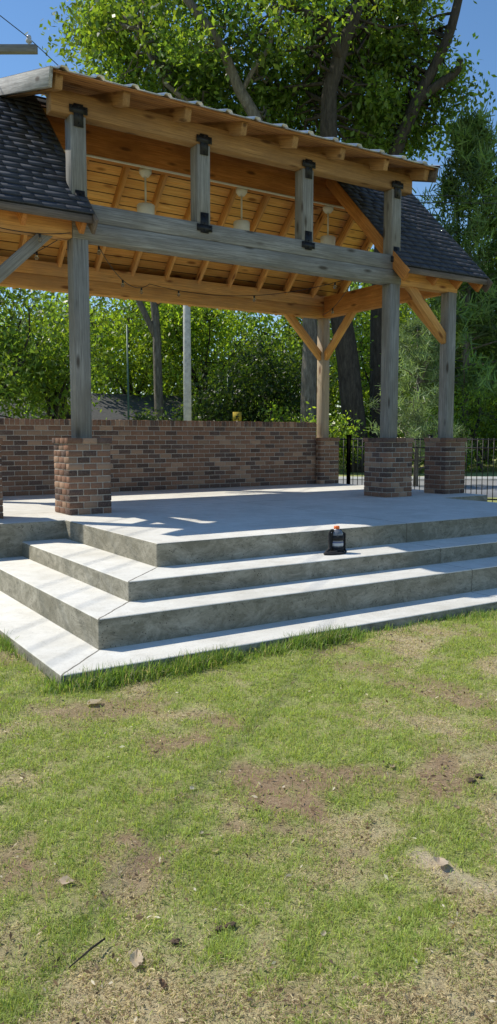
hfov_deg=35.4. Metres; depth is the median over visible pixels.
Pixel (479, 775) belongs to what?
soil clod
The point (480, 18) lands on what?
sky
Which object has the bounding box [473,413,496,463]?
leafy shrub
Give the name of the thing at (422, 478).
kerb
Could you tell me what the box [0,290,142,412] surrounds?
leafy tree
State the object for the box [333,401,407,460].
leafy shrub
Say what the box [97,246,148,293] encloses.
string lights
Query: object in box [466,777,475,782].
soil clod
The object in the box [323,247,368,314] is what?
string lights
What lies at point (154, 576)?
concrete stage
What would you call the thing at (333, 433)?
leafy shrub
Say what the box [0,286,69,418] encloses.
leafy tree
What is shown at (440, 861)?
fallen leaf
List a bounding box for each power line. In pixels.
[0,15,27,36]
[32,41,354,329]
[415,195,496,196]
[421,202,496,203]
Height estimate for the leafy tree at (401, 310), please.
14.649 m
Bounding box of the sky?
[0,0,496,437]
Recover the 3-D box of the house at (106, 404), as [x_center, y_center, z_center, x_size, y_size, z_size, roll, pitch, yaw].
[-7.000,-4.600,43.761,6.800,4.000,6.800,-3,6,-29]
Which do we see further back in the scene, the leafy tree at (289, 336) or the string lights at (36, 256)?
the leafy tree at (289, 336)
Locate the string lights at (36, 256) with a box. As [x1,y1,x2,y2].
[35,240,56,259]
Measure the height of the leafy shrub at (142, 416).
3.704 m
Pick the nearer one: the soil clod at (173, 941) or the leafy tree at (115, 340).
the soil clod at (173, 941)
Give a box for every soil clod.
[170,938,180,944]
[213,925,222,931]
[224,921,235,928]
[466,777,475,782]
[474,773,482,777]
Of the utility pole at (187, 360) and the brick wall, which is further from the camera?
the utility pole at (187, 360)
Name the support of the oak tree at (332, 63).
on the ground at (306, 800)
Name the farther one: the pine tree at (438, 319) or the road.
the pine tree at (438, 319)
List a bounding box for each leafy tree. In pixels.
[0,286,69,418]
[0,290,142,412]
[0,297,126,418]
[30,293,236,403]
[101,299,294,411]
[153,346,287,421]
[176,326,340,426]
[216,285,369,416]
[292,247,439,437]
[329,307,468,437]
[400,332,496,456]
[416,218,496,463]
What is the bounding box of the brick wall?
[0,418,315,496]
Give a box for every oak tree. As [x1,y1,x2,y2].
[25,0,232,420]
[41,0,324,421]
[214,0,455,472]
[322,0,496,437]
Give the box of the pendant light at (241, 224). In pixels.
[233,187,249,230]
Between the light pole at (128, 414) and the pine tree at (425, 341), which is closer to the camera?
the pine tree at (425, 341)
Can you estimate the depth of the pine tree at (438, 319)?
40.73 m
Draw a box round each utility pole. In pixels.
[0,35,37,54]
[183,305,191,420]
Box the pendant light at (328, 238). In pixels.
[320,205,335,244]
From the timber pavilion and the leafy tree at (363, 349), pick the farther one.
the leafy tree at (363, 349)
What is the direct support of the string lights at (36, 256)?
hanging from the timber pavilion
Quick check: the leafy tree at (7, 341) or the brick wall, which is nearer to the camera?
the brick wall
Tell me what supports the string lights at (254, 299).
hanging from the timber pavilion
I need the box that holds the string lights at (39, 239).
[0,227,68,242]
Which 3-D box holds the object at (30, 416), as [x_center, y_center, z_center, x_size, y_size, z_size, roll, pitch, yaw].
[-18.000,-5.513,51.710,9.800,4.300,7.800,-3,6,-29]
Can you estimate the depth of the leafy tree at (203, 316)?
44.64 m
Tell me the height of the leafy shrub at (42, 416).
3.375 m
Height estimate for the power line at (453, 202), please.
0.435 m
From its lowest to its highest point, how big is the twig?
0.017 m
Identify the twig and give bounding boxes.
[69,938,105,967]
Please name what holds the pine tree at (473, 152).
on the ground at (306, 800)
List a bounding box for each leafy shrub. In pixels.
[25,411,65,418]
[115,398,181,420]
[249,396,337,428]
[292,401,370,473]
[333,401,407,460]
[397,405,492,471]
[453,379,496,472]
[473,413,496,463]
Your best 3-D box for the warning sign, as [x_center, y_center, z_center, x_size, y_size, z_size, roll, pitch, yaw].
[-0.518,-3.211,35.821,0.396,2.750,0.130,1,6,9]
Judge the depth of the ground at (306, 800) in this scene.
2.96 m
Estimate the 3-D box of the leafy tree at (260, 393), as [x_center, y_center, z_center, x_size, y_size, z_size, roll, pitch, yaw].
[1.070,-5.347,40.756,8.041,8.390,8.685,2,6,22]
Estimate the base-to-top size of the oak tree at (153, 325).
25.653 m
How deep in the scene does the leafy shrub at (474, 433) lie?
33.74 m
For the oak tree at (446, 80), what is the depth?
34.98 m
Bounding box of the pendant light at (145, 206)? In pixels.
[137,168,154,214]
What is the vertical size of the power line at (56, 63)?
0.614 m
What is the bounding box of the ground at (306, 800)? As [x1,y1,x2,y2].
[0,440,496,1023]
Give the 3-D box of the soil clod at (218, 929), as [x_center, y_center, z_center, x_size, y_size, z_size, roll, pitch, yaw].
[-0.091,1.286,2.405,0.027,0.013,0.034,2,6,21]
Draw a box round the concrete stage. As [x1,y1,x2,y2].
[0,483,496,686]
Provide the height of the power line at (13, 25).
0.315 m
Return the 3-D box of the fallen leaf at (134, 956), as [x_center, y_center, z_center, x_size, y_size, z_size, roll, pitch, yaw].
[-0.324,1.290,2.253,0.042,0.016,0.078,8,8,-7]
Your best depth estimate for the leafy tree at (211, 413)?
38.33 m
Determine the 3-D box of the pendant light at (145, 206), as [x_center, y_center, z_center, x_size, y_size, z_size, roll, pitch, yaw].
[-1.432,-4.440,10.837,0.250,0.630,0.250,-4,7,-33]
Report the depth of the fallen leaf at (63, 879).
2.66 m
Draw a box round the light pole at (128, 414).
[126,325,129,419]
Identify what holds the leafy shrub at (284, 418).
on the ground at (306, 800)
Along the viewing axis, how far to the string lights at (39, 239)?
8.42 m
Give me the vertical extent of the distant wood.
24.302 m
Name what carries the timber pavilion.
on the concrete stage
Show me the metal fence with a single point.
(348, 447)
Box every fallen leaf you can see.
[58,875,74,883]
[87,698,101,704]
[129,948,143,967]
[159,978,166,988]
[433,856,448,865]
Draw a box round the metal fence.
[338,435,496,501]
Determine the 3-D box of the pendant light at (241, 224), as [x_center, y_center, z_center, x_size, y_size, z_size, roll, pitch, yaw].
[-0.104,-4.522,11.689,0.250,0.630,0.250,-4,7,-33]
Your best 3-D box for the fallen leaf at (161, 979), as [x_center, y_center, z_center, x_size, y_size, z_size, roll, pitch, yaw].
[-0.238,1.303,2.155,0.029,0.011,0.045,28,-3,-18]
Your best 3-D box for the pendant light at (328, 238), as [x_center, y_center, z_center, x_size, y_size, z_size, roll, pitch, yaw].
[1.283,-4.607,12.579,0.250,0.630,0.250,-4,7,-33]
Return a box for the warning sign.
[233,412,241,420]
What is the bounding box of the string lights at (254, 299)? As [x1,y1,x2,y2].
[151,280,342,301]
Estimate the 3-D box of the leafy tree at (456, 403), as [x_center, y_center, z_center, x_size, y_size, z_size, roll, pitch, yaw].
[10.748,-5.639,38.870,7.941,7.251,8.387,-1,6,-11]
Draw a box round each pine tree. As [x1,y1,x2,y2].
[365,316,471,485]
[398,102,496,468]
[403,247,496,420]
[432,232,496,398]
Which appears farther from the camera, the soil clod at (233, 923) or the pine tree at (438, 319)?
the pine tree at (438, 319)
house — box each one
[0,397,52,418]
[57,393,196,420]
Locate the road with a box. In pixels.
[339,480,496,497]
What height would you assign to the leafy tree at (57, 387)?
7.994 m
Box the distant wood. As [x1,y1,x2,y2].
[0,283,496,455]
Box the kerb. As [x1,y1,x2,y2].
[339,477,496,479]
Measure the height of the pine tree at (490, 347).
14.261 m
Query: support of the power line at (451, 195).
attached to the utility pole at (187, 360)
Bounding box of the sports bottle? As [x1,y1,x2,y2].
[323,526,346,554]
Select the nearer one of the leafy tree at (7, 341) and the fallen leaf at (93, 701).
the fallen leaf at (93, 701)
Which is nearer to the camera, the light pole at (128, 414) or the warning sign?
the light pole at (128, 414)
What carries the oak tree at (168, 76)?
on the ground at (306, 800)
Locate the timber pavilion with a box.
[0,65,492,518]
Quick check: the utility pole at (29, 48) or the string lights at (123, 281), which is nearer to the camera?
the string lights at (123, 281)
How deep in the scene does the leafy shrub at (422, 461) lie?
32.67 m

